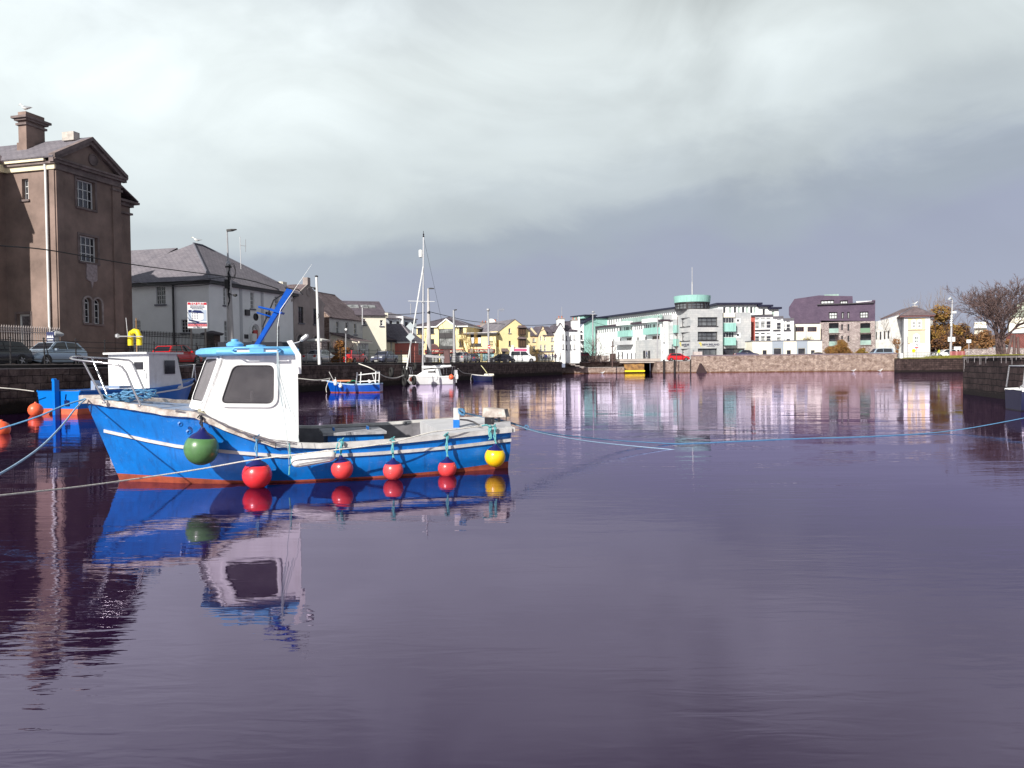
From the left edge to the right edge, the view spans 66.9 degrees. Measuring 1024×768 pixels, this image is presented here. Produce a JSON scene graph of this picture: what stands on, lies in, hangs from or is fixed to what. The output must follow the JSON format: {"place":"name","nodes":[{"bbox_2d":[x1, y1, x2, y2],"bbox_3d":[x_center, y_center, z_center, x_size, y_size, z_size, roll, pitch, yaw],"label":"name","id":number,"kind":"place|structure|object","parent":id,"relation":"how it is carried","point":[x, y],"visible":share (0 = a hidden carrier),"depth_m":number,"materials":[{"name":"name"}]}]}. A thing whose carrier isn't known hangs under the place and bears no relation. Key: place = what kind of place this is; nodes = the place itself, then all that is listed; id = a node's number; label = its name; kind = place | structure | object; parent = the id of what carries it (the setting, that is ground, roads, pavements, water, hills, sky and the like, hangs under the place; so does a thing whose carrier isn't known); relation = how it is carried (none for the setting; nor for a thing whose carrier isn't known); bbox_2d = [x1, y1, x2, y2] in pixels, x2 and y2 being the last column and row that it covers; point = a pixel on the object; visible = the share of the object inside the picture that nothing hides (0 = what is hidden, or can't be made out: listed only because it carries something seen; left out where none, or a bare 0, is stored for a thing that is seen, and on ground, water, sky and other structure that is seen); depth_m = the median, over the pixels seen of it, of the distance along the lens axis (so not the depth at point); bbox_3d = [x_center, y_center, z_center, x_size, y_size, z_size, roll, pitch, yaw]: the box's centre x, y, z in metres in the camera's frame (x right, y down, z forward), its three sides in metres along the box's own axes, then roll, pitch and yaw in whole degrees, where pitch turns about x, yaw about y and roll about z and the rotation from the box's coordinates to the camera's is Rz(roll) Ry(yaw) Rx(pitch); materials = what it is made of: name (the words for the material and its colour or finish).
{"place":"outdoors","nodes":[
{"label":"outdoors","id":0,"kind":"place"},
{"bbox_2d":[0,371,1023,767],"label":"water","id":1,"kind":"structure","parent":0,"point":[802,595],"depth_m":7.80,"materials":[{"name":"purple liquid"}]},
{"bbox_2d":[27,402,43,415],"bbox_3d":[-23.150,1.236,37.641,0.672,0.738,0.672,-1,2,0],"label":"buoy","id":2,"kind":"object","parent":1,"relation":"on","point":[35,409],"visible":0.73,"depth_m":37.43,"materials":[{"name":"plastic"}]},
{"bbox_2d":[37,318,196,414],"bbox_3d":[-20.849,-0.927,42.367,3.400,5.402,9.525,0,2,20],"label":"cabin boat","id":3,"kind":"object","parent":1,"relation":"on","point":[159,372],"visible":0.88,"depth_m":42.14,"materials":[{"name":"blue paint"}]},
{"bbox_2d":[0,363,495,413],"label":"quay wall","id":4,"kind":"structure","parent":1,"relation":"in","point":[21,401],"depth_m":52.29,"materials":[{"name":"stone"}]},
{"bbox_2d":[0,362,492,367],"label":"kerb","id":5,"kind":"structure","parent":4,"relation":"on","point":[51,365],"depth_m":49.29,"materials":[{"name":"black concrete"}]},
{"bbox_2d":[0,336,555,363],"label":"quay railing","id":6,"kind":"object","parent":4,"relation":"on","point":[197,358],"visible":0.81,"depth_m":52.51,"materials":[{"name":"black metal"}]},
{"bbox_2d":[69,264,514,483],"bbox_3d":[-4.445,-0.074,16.739,9.035,5.140,3.458,-1,2,-18],"label":"fishing boat","id":7,"kind":"object","parent":1,"relation":"on","point":[237,387],"visible":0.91,"depth_m":15.34,"materials":[{"name":"blue paint"}]},
{"bbox_2d":[0,398,85,429],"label":"mooring rope","id":8,"kind":"object","parent":7,"relation":"attached to","point":[42,414],"visible":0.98,"depth_m":14.84,"materials":[{"name":"fabric"}]},
{"bbox_2d":[0,399,86,474],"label":"mooring rope","id":9,"kind":"object","parent":7,"relation":"attached to","point":[41,446],"visible":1,"depth_m":11.32,"materials":[{"name":"fabric"}]},
{"bbox_2d":[103,389,158,401],"bbox_3d":[-7.690,0.248,15.595,1.141,0.293,0.448,-1,2,-10],"label":"rope coil","id":10,"kind":"object","parent":7,"relation":"on","point":[124,395],"visible":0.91,"depth_m":15.48,"materials":[{"name":"fabric"}]},
{"bbox_2d":[183,414,218,464],"bbox_3d":[-5.808,1.043,14.475,0.620,0.948,0.622,0,2,28],"label":"round fender","id":11,"kind":"object","parent":7,"relation":"hanging from","point":[201,446],"visible":1,"depth_m":14.28,"materials":[{"name":"green plastic"}]},
{"bbox_2d":[175,409,296,444],"bbox_3d":[-5.260,0.823,14.775,2.316,0.721,0.013,-1,2,0],"label":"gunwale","id":12,"kind":"object","parent":7,"relation":"attached to","point":[244,433],"visible":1,"depth_m":14.77,"materials":[{"name":"grey"}]},
{"bbox_2d":[0,425,481,495],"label":"mooring rope","id":13,"kind":"object","parent":7,"relation":"attached to","point":[226,464],"visible":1,"depth_m":14.08,"materials":[{"name":"white fabric"}]},
{"bbox_2d":[242,434,271,488],"bbox_3d":[-4.820,1.479,14.630,0.543,1.014,0.543,0,2,28],"label":"round fender","id":14,"kind":"object","parent":7,"relation":"hanging from","point":[256,474],"visible":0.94,"depth_m":14.46,"materials":[{"name":"red plastic"}]},
{"bbox_2d":[276,350,298,456],"bbox_3d":[-4.284,0.524,14.778,0.478,2.336,0.130,0,2,24],"label":"frayed line","id":15,"kind":"object","parent":7,"relation":"hanging from","point":[278,373],"visible":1,"depth_m":14.80,"materials":[{"name":"grey"}]},
{"bbox_2d":[288,443,337,474],"bbox_3d":[-3.810,1.423,14.878,0.947,0.602,0.242,-1,2,-19],"label":"long fender","id":16,"kind":"object","parent":7,"relation":"hanging from","point":[302,460],"visible":0.94,"depth_m":14.78,"materials":[{"name":"white plastic"}]},
{"bbox_2d":[331,437,352,479],"bbox_3d":[-3.316,1.465,15.103,0.421,0.802,0.422,1,2,39],"label":"round fender","id":17,"kind":"object","parent":7,"relation":"hanging from","point":[341,467],"visible":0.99,"depth_m":14.97,"materials":[{"name":"red"}]},
{"bbox_2d":[383,436,402,479],"bbox_3d":[-2.379,1.498,15.486,0.403,0.864,0.403,1,2,39],"label":"round fender","id":18,"kind":"object","parent":7,"relation":"hanging from","point":[392,468],"visible":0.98,"depth_m":15.36,"materials":[{"name":"red"}]},
{"bbox_2d":[438,432,456,475],"bbox_3d":[-1.339,1.469,15.978,0.385,0.929,0.385,-2,2,-40],"label":"round fender","id":19,"kind":"object","parent":7,"relation":"hanging from","point":[447,466],"visible":0.88,"depth_m":15.87,"materials":[{"name":"red"}]},
{"bbox_2d":[485,424,504,466],"bbox_3d":[-0.364,1.316,16.478,0.439,0.901,0.440,-2,2,-39],"label":"round fender","id":20,"kind":"object","parent":7,"relation":"hanging from","point":[494,455],"visible":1,"depth_m":16.34,"materials":[{"name":"yellow"}]},
{"bbox_2d":[463,413,671,449],"bbox_3d":[2.432,1.259,19.410,8.300,1.461,0.501,-1,2,-27],"label":"mooring rope","id":21,"kind":"object","parent":7,"relation":"attached to","point":[574,439],"visible":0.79,"depth_m":19.09,"materials":[{"name":"fabric"}]},
{"bbox_2d":[462,412,1023,443],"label":"mooring rope","id":22,"kind":"object","parent":7,"relation":"attached to","point":[738,441],"visible":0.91,"depth_m":21.97,"materials":[{"name":"fabric"}]},
{"bbox_2d":[321,371,382,392],"bbox_3d":[-13.410,0.018,64.672,5.050,2.161,1.850,0,2,3],"label":"open boat","id":23,"kind":"object","parent":1,"relation":"on","point":[356,387],"visible":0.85,"depth_m":63.93,"materials":[{"name":"blue paint"}]},
{"bbox_2d":[405,231,457,384],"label":"sailing yacht","id":24,"kind":"object","parent":1,"relation":"on","point":[425,377],"visible":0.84,"depth_m":86.38,"materials":[{"name":"grey"}]},
{"bbox_2d":[471,374,493,380],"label":"dinghy","id":25,"kind":"object","parent":1,"relation":"on","point":[485,377],"visible":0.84,"depth_m":101.12,"materials":[{"name":"blue"}]},
{"bbox_2d":[496,363,561,377],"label":"quay wall","id":26,"kind":"structure","parent":1,"relation":"in","point":[518,369],"depth_m":135.59,"materials":[{"name":"stone"}]},
{"bbox_2d":[562,367,623,373],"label":"landing wall","id":27,"kind":"structure","parent":1,"relation":"in","point":[577,370],"depth_m":159.99,"materials":[{"name":"stone"}]},
{"bbox_2d":[616,359,659,372],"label":"bridge","id":28,"kind":"structure","parent":1,"relation":"in","point":[636,364],"depth_m":160.56,"materials":[{"name":"concrete"}]},
{"bbox_2d":[650,361,689,372],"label":"lock pier","id":29,"kind":"structure","parent":1,"relation":"in","point":[681,367],"depth_m":156.98,"materials":[{"name":"stone"}]},
{"bbox_2d":[666,353,689,360],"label":"parked car","id":30,"kind":"object","parent":29,"relation":"on","point":[670,357],"visible":0.99,"depth_m":159.04,"materials":[{"name":"red paint"}]},
{"bbox_2d":[691,353,896,372],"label":"harbour wall","id":31,"kind":"structure","parent":1,"relation":"in","point":[800,362],"depth_m":154.15,"materials":[{"name":"stone"}]},
{"bbox_2d":[894,358,962,371],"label":"pier wall","id":32,"kind":"structure","parent":1,"relation":"in","point":[931,364],"depth_m":134.98,"materials":[{"name":"stone"}]},
{"bbox_2d":[962,356,1019,398],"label":"pier wall","id":33,"kind":"structure","parent":1,"relation":"in","point":[984,376],"depth_m":45.40,"materials":[{"name":"stone"}]},
{"bbox_2d":[1004,365,1023,410],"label":"moored boat","id":34,"kind":"object","parent":1,"relation":"on","point":[1014,398],"visible":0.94,"depth_m":34.19,"materials":[{"name":"blue"}]},
{"bbox_2d":[0,0,1023,366],"label":"sky","id":35,"kind":"structure","parent":0,"point":[552,159],"materials":[{"name":"grey"}]},
{"bbox_2d":[315,355,1023,363],"bbox_3d":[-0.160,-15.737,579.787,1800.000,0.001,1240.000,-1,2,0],"label":"ground","id":36,"kind":"structure","parent":0,"point":[963,356],"depth_m":46.83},
{"bbox_2d":[0,324,59,363],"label":"iron fence","id":37,"kind":"object","parent":36,"relation":"on","point":[23,332],"visible":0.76,"depth_m":48.81,"materials":[{"name":"grey"}]},
{"bbox_2d":[0,111,139,363],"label":"stone tower building","id":38,"kind":"structure","parent":36,"relation":"on","point":[68,193],"depth_m":53.92,"materials":[{"name":"brown stone"}]},
{"bbox_2d":[14,311,32,348],"bbox_3d":[-33.747,-3.027,53.683,1.423,3.955,0.677,-1,2,0],"label":"door","id":39,"kind":"structure","parent":38,"relation":"in","point":[25,317],"depth_m":53.82,"materials":[{"name":"white"}]},
{"bbox_2d":[74,175,97,212],"bbox_3d":[-30.371,-13.483,55.067,0.870,2.263,1.927,-1,2,0],"label":"window","id":40,"kind":"structure","parent":38,"relation":"in","point":[83,190],"depth_m":55.25,"materials":[{"name":"grey glass"}]},
{"bbox_2d":[77,232,100,265],"bbox_3d":[-30.298,-9.626,55.294,0.866,2.139,1.912,-1,2,0],"label":"window","id":41,"kind":"structure","parent":38,"relation":"in","point":[86,245],"depth_m":55.50,"materials":[{"name":"grey glass"}]},
{"bbox_2d":[83,299,94,324],"bbox_3d":[-30.325,-5.186,55.233,0.420,1.954,0.954,0,2,15],"label":"window","id":42,"kind":"structure","parent":38,"relation":"in","point":[86,302],"depth_m":55.48,"materials":[{"name":"grey glass"}]},
{"bbox_2d":[92,300,104,325],"bbox_3d":[-30.090,-5.186,56.103,0.420,1.964,1.000,0,2,15],"label":"window","id":43,"kind":"structure","parent":38,"relation":"in","point":[96,306],"depth_m":56.37,"materials":[{"name":"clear glass"}]},
{"bbox_2d":[133,330,213,362],"bbox_3d":[-27.041,-2.824,62.422,0.300,2.742,9.557,0,2,15],"label":"iron fence","id":44,"kind":"object","parent":36,"relation":"on","point":[182,337],"visible":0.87,"depth_m":62.29,"materials":[{"name":"black metal"}]},
{"bbox_2d":[201,331,223,347],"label":"gate pier","id":45,"kind":"structure","parent":36,"relation":"on","point":[216,334],"depth_m":67.47,"materials":[{"name":"stone"}]},
{"bbox_2d":[131,239,299,360],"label":"white harbour house","id":46,"kind":"structure","parent":36,"relation":"on","point":[163,307],"depth_m":71.59,"materials":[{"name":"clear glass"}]},
{"bbox_2d":[154,286,166,305],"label":"window","id":47,"kind":"structure","parent":46,"relation":"in","point":[161,289],"depth_m":70.34,"materials":[{"name":"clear glass"}]},
{"bbox_2d":[298,342,312,362],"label":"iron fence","id":48,"kind":"object","parent":36,"relation":"on","point":[303,345],"visible":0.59,"depth_m":80.82,"materials":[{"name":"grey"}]},
{"bbox_2d":[287,277,324,361],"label":"grey gabled building","id":49,"kind":"structure","parent":36,"relation":"on","point":[304,315],"depth_m":85.13,"materials":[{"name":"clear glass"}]},
{"bbox_2d":[308,275,320,364],"bbox_3d":[-15.268,-4.947,59.834,0.886,6.889,0.360,-1,2,0],"label":"flagpole","id":50,"kind":"object","parent":36,"relation":"on","point":[318,325],"visible":1,"depth_m":59.81,"materials":[{"name":"white"}]},
{"bbox_2d":[307,338,329,362],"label":"gate pier","id":51,"kind":"structure","parent":36,"relation":"on","point":[323,344],"depth_m":82.05,"materials":[{"name":"stone"}]},
{"bbox_2d":[327,337,355,362],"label":"garden hedge","id":52,"kind":"object","parent":36,"relation":"on","point":[339,354],"visible":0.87,"depth_m":77.83,"materials":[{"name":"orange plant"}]},
{"bbox_2d":[315,291,372,362],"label":"terrace house","id":53,"kind":"structure","parent":36,"relation":"on","point":[340,316],"depth_m":93.98,"materials":[{"name":"grey concrete"}]},
{"bbox_2d":[341,300,387,361],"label":"cream house","id":54,"kind":"structure","parent":36,"relation":"on","point":[375,315],"depth_m":100.52,"materials":[{"name":"beige paint"}]},
{"bbox_2d":[386,336,396,353],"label":"cream bungalow","id":55,"kind":"object","parent":36,"relation":"on","point":[390,343],"visible":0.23,"depth_m":105.31,"materials":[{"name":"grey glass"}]},
{"bbox_2d":[385,312,417,334],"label":"pale blue building","id":56,"kind":"structure","parent":36,"relation":"on","point":[405,321],"depth_m":120.25,"materials":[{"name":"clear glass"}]},
{"bbox_2d":[386,322,424,361],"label":"pink bungalow","id":57,"kind":"object","parent":36,"relation":"on","point":[399,332],"visible":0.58,"depth_m":107.06,"materials":[{"name":"paint"}]},
{"bbox_2d":[417,317,482,361],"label":"yellow pub","id":58,"kind":"structure","parent":36,"relation":"on","point":[438,340],"depth_m":148.43,"materials":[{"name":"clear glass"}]},
{"bbox_2d":[439,338,452,346],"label":"bay window","id":59,"kind":"structure","parent":58,"relation":"in","point":[442,341],"depth_m":148.19,"materials":[{"name":"white glass"}]},
{"bbox_2d":[457,325,478,352],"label":"bare sapling","id":60,"kind":"object","parent":36,"relation":"on","point":[475,335],"visible":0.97,"depth_m":140.03,"materials":[{"name":"plant"}]},
{"bbox_2d":[464,332,498,361],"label":"link shop","id":61,"kind":"structure","parent":36,"relation":"on","point":[481,342],"depth_m":146.49,"materials":[{"name":"yellow paint"}]},
{"bbox_2d":[487,308,489,361],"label":"street lamp","id":62,"kind":"object","parent":36,"relation":"on","point":[488,342],"visible":0.91,"depth_m":127.71,"materials":[{"name":"metal"}]},
{"bbox_2d":[480,319,530,361],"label":"yellow gable house","id":63,"kind":"structure","parent":36,"relation":"on","point":[514,335],"depth_m":147.86,"materials":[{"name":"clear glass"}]},
{"bbox_2d":[509,351,535,361],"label":"parked car","id":64,"kind":"object","parent":36,"relation":"on","point":[526,355],"visible":0.74,"depth_m":135.07,"materials":[{"name":"white paint"}]},
{"bbox_2d":[528,328,535,361],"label":"beige house","id":65,"kind":"structure","parent":36,"relation":"on","point":[532,343],"depth_m":158.23,"materials":[{"name":"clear paint"}]},
{"bbox_2d":[530,326,553,361],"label":"beige gabled building","id":66,"kind":"structure","parent":36,"relation":"on","point":[544,336],"depth_m":157.39,"materials":[{"name":"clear paint"}]},
{"bbox_2d":[549,316,579,362],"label":"white gable house","id":67,"kind":"structure","parent":36,"relation":"on","point":[565,338],"depth_m":158.00,"materials":[{"name":"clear paint"}]},
{"bbox_2d":[577,317,580,361],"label":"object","id":68,"kind":"object","parent":36,"relation":"on","point":[579,348],"visible":1,"depth_m":156.54,"materials":[{"name":"paint"}]},
{"bbox_2d":[565,362,622,366],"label":"landing wall","id":69,"kind":"structure","parent":36,"relation":"on","point":[599,364],"depth_m":162.35,"materials":[{"name":"stone"}]},
{"bbox_2d":[581,332,627,366],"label":"bare bush","id":70,"kind":"object","parent":36,"relation":"on","point":[593,352],"visible":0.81,"depth_m":162.75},
{"bbox_2d":[570,307,675,360],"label":"long apartment block","id":71,"kind":"structure","parent":36,"relation":"on","point":[634,334],"depth_m":184.17,"materials":[{"name":"white paint"}]},
{"bbox_2d":[663,272,750,360],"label":"office building","id":72,"kind":"structure","parent":36,"relation":"on","point":[703,328],"depth_m":166.57,"materials":[{"name":"white paint"}]},
{"bbox_2d":[697,317,717,326],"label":"window","id":73,"kind":"structure","parent":72,"relation":"in","point":[702,321],"depth_m":166.21,"materials":[{"name":"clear glass"}]},
{"bbox_2d":[697,332,717,340],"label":"window","id":74,"kind":"structure","parent":72,"relation":"in","point":[702,336],"depth_m":166.29,"materials":[{"name":"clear glass"}]},
{"bbox_2d":[709,302,781,315],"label":"penthouse flats","id":75,"kind":"structure","parent":72,"relation":"on","point":[756,308],"depth_m":186.06,"materials":[{"name":"white"}]},
{"bbox_2d":[751,314,793,340],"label":"gridded flats","id":76,"kind":"structure","parent":36,"relation":"on","point":[767,327],"depth_m":169.42,"materials":[{"name":"white paint"}]},
{"bbox_2d":[745,340,822,353],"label":"white terrace","id":77,"kind":"structure","parent":36,"relation":"on","point":[785,347],"depth_m":162.86,"materials":[{"name":"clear paint"}]},
{"bbox_2d":[794,324,820,339],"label":"arched link building","id":78,"kind":"structure","parent":36,"relation":"on","point":[803,331],"depth_m":170.79,"materials":[{"name":"white paint"}]},
{"bbox_2d":[789,294,874,353],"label":"purple apartment block","id":79,"kind":"structure","parent":36,"relation":"on","point":[836,315],"depth_m":171.50,"materials":[{"name":"brick"}]},
{"bbox_2d":[824,336,852,353],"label":"orange shrub","id":80,"kind":"object","parent":36,"relation":"on","point":[841,346],"visible":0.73,"depth_m":161.65,"materials":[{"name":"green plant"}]},
{"bbox_2d":[875,307,932,357],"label":"whitewashed stone building","id":81,"kind":"structure","parent":36,"relation":"on","point":[883,336],"depth_m":166.68,"materials":[{"name":"white paint"}]},
{"bbox_2d":[897,306,935,357],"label":"yellow white house","id":82,"kind":"structure","parent":36,"relation":"on","point":[915,322],"depth_m":157.02,"materials":[{"name":"clear paint"}]},
{"bbox_2d":[922,295,963,350],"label":"evergreen tree","id":83,"kind":"object","parent":36,"relation":"on","point":[937,331],"visible":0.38,"depth_m":166.86,"materials":[{"name":"brown plant"}]},
{"bbox_2d":[930,327,965,353],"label":"tree","id":84,"kind":"object","parent":36,"relation":"on","point":[940,343],"visible":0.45,"depth_m":158.99,"materials":[{"name":"brown plant"}]},
{"bbox_2d":[948,297,956,354],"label":"street lamp","id":85,"kind":"object","parent":36,"relation":"on","point":[951,339],"visible":0.97,"depth_m":141.62,"materials":[{"name":"metal"}]},
{"bbox_2d":[956,315,993,349],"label":"evergreen tree","id":86,"kind":"object","parent":36,"relation":"on","point":[966,334],"visible":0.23,"depth_m":170.71,"materials":[{"name":"brown plant"}]},
{"bbox_2d":[963,327,998,350],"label":"thicket","id":87,"kind":"object","parent":36,"relation":"on","point":[983,339],"visible":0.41,"depth_m":164.33,"materials":[{"name":"brown plant"}]},
{"bbox_2d":[939,274,1023,354],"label":"bare tree","id":88,"kind":"object","parent":36,"relation":"on","point":[990,302],"visible":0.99,"depth_m":90.89,"materials":[{"name":"brown plant"}]},
{"bbox_2d":[1005,329,1023,347],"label":"maroon brick building","id":89,"kind":"structure","parent":36,"relation":"on","point":[1019,334],"depth_m":174.42,"materials":[{"name":"brick"}]},
{"bbox_2d":[1008,303,1023,331],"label":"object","id":90,"kind":"structure","parent":36,"relation":"on","point":[1012,325],"depth_m":188.82,"materials":[{"name":"white"}]},
{"bbox_2d":[926,354,1023,356],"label":"grass","id":91,"kind":"structure","parent":0,"point":[972,355],"depth_m":65.91,"materials":[{"name":"plant"}]},
{"bbox_2d":[964,348,1023,355],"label":"roadside wall","id":92,"kind":"structure","parent":0,"point":[970,352],"depth_m":143.39,"materials":[{"name":"stone"}]},
{"label":"road","id":93,"kind":"structure","parent":0,"visible":0},
{"bbox_2d":[0,340,31,363],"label":"parked car","id":94,"kind":"object","parent":93,"relation":"on","point":[24,353],"visible":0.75,"depth_m":44.52,"materials":[{"name":"black paint"}]},
{"bbox_2d":[27,341,86,363],"bbox_3d":[-28.468,-1.863,47.920,1.940,1.530,3.960,0,2,15],"label":"parked car","id":95,"kind":"object","parent":93,"relation":"on","point":[38,352],"visible":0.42,"depth_m":47.47,"materials":[{"name":"blue paint"}]},
{"bbox_2d":[152,345,202,362],"bbox_3d":[-25.602,-2.199,59.305,1.980,1.530,4.010,0,2,15],"label":"parked car","id":96,"kind":"object","parent":93,"relation":"on","point":[188,354],"visible":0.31,"depth_m":58.79,"materials":[{"name":"red paint"}]},
{"bbox_2d":[187,302,206,359],"bbox_3d":[-24.318,-3.920,59.942,1.416,4.810,0.132,-1,2,-18],"label":"to let board","id":97,"kind":"object","parent":93,"relation":"on","point":[197,314],"visible":1,"depth_m":59.85,"materials":[{"name":"white plastic"}]},
{"bbox_2d":[224,229,236,341],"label":"street lamp","id":98,"kind":"object","parent":93,"relation":"on","point":[229,307],"visible":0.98,"depth_m":65.58,"materials":[{"name":"metal"}]},
{"bbox_2d":[0,245,229,276],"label":"overhead cable","id":99,"kind":"object","parent":98,"relation":"attached to","point":[106,260],"visible":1,"depth_m":49.97,"materials":[{"name":"black plastic"}]},
{"bbox_2d":[302,350,334,362],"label":"parked car","id":100,"kind":"object","parent":93,"relation":"on","point":[324,355],"visible":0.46,"depth_m":77.90,"materials":[{"name":"grey paint"}]},
{"bbox_2d":[339,350,367,362],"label":"parked car","id":101,"kind":"object","parent":93,"relation":"on","point":[355,358],"visible":0.62,"depth_m":85.42,"materials":[{"name":"red paint"}]},
{"bbox_2d":[370,351,397,362],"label":"parked car","id":102,"kind":"object","parent":93,"relation":"on","point":[389,354],"visible":0.87,"depth_m":93.35,"materials":[{"name":"grey paint"}]},
{"bbox_2d":[426,288,433,361],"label":"street lamp","id":103,"kind":"object","parent":93,"relation":"on","point":[428,349],"visible":0.9,"depth_m":109.59,"materials":[{"name":"metal"}]},
{"bbox_2d":[453,309,456,361],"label":"street lamp","id":104,"kind":"object","parent":93,"relation":"on","point":[454,343],"visible":0.8,"depth_m":117.67,"materials":[{"name":"metal"}]},
{"bbox_2d":[490,354,511,361],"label":"parked car","id":105,"kind":"object","parent":93,"relation":"on","point":[501,357],"visible":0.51,"depth_m":131.22,"materials":[{"name":"black paint"}]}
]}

